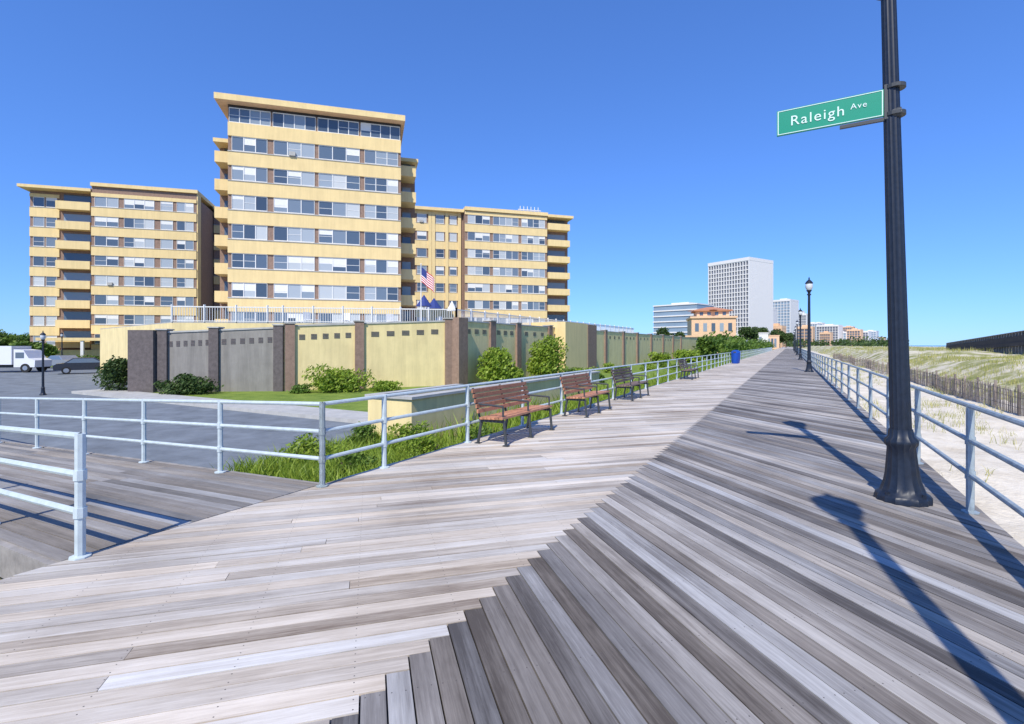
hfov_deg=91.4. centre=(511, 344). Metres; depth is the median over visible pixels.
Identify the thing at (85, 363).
parked car
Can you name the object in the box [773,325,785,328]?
crown
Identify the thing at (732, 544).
boardwalk
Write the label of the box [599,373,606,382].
shrub
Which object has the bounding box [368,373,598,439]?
wall
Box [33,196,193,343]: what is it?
window frames
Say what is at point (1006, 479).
sand dunes
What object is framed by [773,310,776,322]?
end wall
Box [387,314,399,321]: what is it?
lounge chair
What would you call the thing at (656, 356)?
shrub
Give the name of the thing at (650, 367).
shrub
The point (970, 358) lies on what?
dune grass
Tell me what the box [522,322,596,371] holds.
block
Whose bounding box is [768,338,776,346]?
windows
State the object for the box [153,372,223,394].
hedge
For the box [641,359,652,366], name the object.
shrub
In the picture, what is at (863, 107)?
street sign
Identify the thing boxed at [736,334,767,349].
walls
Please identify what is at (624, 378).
park bench
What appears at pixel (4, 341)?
tree
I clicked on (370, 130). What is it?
window frames
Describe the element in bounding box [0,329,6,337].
tree
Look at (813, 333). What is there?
end wall
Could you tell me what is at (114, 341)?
podium terrace
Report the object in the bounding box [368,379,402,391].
shrub
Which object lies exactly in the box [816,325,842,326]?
crown
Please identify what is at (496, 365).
shrub
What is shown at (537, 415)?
grass strip
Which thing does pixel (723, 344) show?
distant trees
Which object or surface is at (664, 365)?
shrub
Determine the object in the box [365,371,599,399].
coping
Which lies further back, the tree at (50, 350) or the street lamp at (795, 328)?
the street lamp at (795, 328)
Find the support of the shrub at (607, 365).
on the lawn at (315, 396)
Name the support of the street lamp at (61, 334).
on the lawn
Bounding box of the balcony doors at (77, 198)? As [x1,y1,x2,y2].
[64,194,90,337]
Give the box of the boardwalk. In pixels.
[0,346,1023,723]
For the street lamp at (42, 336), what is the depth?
25.96 m
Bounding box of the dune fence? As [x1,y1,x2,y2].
[833,353,1023,415]
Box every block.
[17,182,219,357]
[415,206,573,322]
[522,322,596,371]
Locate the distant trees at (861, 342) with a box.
[779,335,887,347]
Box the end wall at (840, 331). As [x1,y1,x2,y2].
[838,326,842,339]
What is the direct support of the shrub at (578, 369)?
on the lawn at (315, 396)
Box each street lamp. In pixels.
[39,331,46,394]
[60,333,63,354]
[794,326,796,352]
[796,320,798,354]
[798,308,802,359]
[804,277,813,371]
[874,0,932,507]
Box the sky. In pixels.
[0,0,1023,344]
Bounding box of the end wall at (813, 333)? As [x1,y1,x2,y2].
[812,329,814,345]
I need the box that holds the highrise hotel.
[708,257,772,334]
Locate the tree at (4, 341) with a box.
[0,337,26,345]
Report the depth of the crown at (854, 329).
905.78 m
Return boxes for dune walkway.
[946,330,1023,353]
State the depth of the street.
16.40 m
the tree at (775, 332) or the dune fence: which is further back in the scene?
the tree at (775, 332)
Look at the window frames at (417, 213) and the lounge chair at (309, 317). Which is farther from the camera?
the window frames at (417, 213)
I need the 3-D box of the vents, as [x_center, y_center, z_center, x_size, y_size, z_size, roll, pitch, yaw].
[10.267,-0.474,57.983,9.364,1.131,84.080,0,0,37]
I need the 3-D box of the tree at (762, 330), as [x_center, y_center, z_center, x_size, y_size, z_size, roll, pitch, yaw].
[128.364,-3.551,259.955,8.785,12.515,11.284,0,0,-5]
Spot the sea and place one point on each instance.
(928, 345)
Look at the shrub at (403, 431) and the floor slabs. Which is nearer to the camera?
the shrub at (403, 431)
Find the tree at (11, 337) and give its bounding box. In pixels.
[3,332,19,340]
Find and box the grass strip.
[426,353,757,441]
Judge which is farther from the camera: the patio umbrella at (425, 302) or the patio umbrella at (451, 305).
the patio umbrella at (451, 305)
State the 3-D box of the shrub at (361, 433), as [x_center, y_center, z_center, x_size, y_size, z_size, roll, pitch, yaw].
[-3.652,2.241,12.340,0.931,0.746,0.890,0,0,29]
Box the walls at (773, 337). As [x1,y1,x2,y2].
[768,336,778,348]
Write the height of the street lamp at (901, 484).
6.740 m
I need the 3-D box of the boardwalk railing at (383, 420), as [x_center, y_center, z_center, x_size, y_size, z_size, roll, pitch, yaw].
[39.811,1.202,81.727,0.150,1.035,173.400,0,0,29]
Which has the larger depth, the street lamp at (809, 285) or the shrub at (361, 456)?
the street lamp at (809, 285)
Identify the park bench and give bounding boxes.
[471,381,554,446]
[560,373,611,417]
[610,367,649,400]
[678,360,699,379]
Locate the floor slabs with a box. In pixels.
[653,303,713,332]
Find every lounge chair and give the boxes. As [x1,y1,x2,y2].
[296,314,302,322]
[304,312,319,322]
[337,313,350,322]
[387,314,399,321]
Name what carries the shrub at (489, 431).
on the planting bed
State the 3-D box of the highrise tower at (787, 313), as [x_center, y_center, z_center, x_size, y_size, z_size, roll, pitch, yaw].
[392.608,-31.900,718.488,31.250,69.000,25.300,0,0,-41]
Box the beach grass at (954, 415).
[817,356,1021,481]
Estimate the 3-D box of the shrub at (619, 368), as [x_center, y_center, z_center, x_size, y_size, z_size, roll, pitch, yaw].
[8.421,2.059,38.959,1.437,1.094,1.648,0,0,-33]
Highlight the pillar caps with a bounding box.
[155,318,673,335]
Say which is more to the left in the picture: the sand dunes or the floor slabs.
the floor slabs
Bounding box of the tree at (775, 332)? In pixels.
[770,329,783,334]
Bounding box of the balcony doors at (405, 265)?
[224,148,410,320]
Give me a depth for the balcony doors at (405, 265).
59.12 m
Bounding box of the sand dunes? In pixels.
[802,346,1023,546]
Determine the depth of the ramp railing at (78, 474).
4.01 m
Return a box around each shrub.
[277,433,345,466]
[286,383,312,393]
[301,363,375,392]
[330,452,381,474]
[343,421,378,445]
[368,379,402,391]
[387,420,436,449]
[395,435,439,456]
[458,422,496,442]
[476,346,523,384]
[525,334,568,378]
[561,367,574,374]
[570,367,583,372]
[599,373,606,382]
[602,362,613,372]
[611,365,628,375]
[638,365,655,370]
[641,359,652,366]
[647,351,671,363]
[661,363,671,368]
[672,349,704,361]
[696,336,720,359]
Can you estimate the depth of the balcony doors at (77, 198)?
72.50 m
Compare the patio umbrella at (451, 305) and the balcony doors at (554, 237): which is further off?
the balcony doors at (554, 237)
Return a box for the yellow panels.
[284,322,696,390]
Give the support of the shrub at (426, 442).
on the planting bed
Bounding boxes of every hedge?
[92,355,127,390]
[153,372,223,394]
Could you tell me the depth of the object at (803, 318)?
803.64 m
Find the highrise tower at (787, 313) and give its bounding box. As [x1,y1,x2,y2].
[773,298,798,346]
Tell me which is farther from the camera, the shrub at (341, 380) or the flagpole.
the flagpole
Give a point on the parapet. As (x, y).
(697, 335)
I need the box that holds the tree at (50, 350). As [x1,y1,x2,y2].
[11,341,59,356]
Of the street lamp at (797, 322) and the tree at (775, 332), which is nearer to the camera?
the street lamp at (797, 322)
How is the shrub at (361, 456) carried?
on the planting bed
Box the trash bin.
[731,350,739,363]
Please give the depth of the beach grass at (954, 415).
18.51 m
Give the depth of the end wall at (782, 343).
421.88 m
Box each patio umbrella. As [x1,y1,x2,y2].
[416,295,430,306]
[426,298,441,308]
[447,301,455,310]
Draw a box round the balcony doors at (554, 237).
[547,220,564,320]
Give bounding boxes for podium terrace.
[100,304,633,369]
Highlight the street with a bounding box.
[0,367,354,470]
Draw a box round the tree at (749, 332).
[738,326,758,340]
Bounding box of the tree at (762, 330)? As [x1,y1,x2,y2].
[752,326,769,336]
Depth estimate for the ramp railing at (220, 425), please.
7.19 m
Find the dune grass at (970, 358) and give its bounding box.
[815,345,1023,397]
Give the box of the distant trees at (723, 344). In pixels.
[692,330,774,355]
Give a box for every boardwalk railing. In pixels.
[325,347,771,468]
[796,347,1023,517]
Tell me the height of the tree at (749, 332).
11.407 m
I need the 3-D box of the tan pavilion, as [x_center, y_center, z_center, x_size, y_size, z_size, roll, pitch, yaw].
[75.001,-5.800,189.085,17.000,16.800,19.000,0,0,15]
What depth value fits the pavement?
19.84 m
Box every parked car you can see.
[48,355,77,367]
[52,357,99,373]
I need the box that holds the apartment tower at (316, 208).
[213,92,417,322]
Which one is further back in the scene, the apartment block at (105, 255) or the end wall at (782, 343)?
the end wall at (782, 343)
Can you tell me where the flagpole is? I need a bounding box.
[420,264,433,320]
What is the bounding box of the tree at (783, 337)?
[778,333,792,347]
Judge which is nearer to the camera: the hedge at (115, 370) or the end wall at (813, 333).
the hedge at (115, 370)
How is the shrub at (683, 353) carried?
on the lawn at (315, 396)
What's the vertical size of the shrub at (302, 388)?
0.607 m
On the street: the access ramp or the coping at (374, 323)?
the access ramp
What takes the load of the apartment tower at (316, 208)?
on the podium terrace
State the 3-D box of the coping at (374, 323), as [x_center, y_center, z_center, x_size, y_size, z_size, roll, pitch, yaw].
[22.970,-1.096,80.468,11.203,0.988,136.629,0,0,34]
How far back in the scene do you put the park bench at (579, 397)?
12.47 m
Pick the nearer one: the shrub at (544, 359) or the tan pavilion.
the shrub at (544, 359)
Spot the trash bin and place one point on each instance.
(735, 356)
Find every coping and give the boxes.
[168,320,690,337]
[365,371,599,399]
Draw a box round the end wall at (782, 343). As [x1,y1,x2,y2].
[781,329,785,347]
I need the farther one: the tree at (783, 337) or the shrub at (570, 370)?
the tree at (783, 337)
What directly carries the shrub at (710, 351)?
on the lawn at (315, 396)
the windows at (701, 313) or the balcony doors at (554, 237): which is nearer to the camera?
the balcony doors at (554, 237)
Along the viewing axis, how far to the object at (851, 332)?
908.24 m
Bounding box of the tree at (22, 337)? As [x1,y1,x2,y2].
[8,334,29,340]
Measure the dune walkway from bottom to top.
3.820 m
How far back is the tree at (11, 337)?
95.13 m
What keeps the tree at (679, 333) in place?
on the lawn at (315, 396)
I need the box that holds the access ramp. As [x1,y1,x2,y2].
[0,440,318,578]
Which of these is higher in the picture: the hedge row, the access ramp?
the hedge row
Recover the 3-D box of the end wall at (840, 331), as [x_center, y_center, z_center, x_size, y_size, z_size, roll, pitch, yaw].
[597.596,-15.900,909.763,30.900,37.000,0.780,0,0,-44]
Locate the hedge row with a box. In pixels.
[46,355,99,359]
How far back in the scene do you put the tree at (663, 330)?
139.18 m
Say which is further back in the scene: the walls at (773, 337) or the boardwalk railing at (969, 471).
the walls at (773, 337)
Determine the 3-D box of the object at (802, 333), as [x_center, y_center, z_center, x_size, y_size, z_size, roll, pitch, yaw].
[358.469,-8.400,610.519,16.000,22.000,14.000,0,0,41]
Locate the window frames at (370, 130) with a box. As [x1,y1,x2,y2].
[229,107,399,322]
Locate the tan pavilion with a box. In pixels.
[686,307,737,339]
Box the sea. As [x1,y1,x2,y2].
[909,345,945,346]
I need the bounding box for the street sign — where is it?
[777,81,905,136]
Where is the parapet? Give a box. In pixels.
[685,335,716,336]
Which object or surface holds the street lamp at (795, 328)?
on the boardwalk
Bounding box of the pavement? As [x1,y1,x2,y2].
[72,389,367,422]
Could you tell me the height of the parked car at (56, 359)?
1.450 m
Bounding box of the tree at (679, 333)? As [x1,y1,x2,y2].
[671,331,684,336]
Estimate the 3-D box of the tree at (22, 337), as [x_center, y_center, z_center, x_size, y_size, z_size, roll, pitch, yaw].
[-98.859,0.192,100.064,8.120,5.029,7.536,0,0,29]
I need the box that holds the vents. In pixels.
[169,329,670,346]
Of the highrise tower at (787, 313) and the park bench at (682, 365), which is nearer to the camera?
the park bench at (682, 365)
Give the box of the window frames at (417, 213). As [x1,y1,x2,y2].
[417,213,544,322]
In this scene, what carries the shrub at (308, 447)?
on the planting bed
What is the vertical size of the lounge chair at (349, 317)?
1.000 m
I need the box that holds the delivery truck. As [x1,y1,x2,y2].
[0,346,51,372]
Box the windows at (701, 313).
[695,312,731,337]
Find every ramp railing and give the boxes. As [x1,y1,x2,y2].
[0,397,328,487]
[0,425,91,560]
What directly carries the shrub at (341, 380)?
on the lawn at (315, 396)
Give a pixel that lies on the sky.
(650, 124)
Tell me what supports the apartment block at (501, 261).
on the ground
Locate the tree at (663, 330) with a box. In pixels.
[656,327,670,335]
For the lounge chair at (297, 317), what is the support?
on the podium terrace
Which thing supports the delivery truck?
on the street
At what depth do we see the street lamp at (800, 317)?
57.62 m
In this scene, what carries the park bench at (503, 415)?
on the boardwalk
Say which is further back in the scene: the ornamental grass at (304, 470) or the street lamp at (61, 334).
the street lamp at (61, 334)
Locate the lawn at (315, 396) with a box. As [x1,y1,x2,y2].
[126,350,763,427]
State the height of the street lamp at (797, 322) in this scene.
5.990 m
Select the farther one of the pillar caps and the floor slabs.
the floor slabs
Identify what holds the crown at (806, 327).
on the floor slabs
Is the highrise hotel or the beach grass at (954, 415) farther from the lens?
the highrise hotel
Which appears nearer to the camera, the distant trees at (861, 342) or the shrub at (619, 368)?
the shrub at (619, 368)
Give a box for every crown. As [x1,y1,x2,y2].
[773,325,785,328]
[796,326,814,328]
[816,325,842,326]
[847,329,862,330]
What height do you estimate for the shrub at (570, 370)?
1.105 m
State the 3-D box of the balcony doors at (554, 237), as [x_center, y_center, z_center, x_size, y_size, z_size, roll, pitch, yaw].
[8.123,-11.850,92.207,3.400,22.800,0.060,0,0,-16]
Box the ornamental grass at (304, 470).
[213,426,464,482]

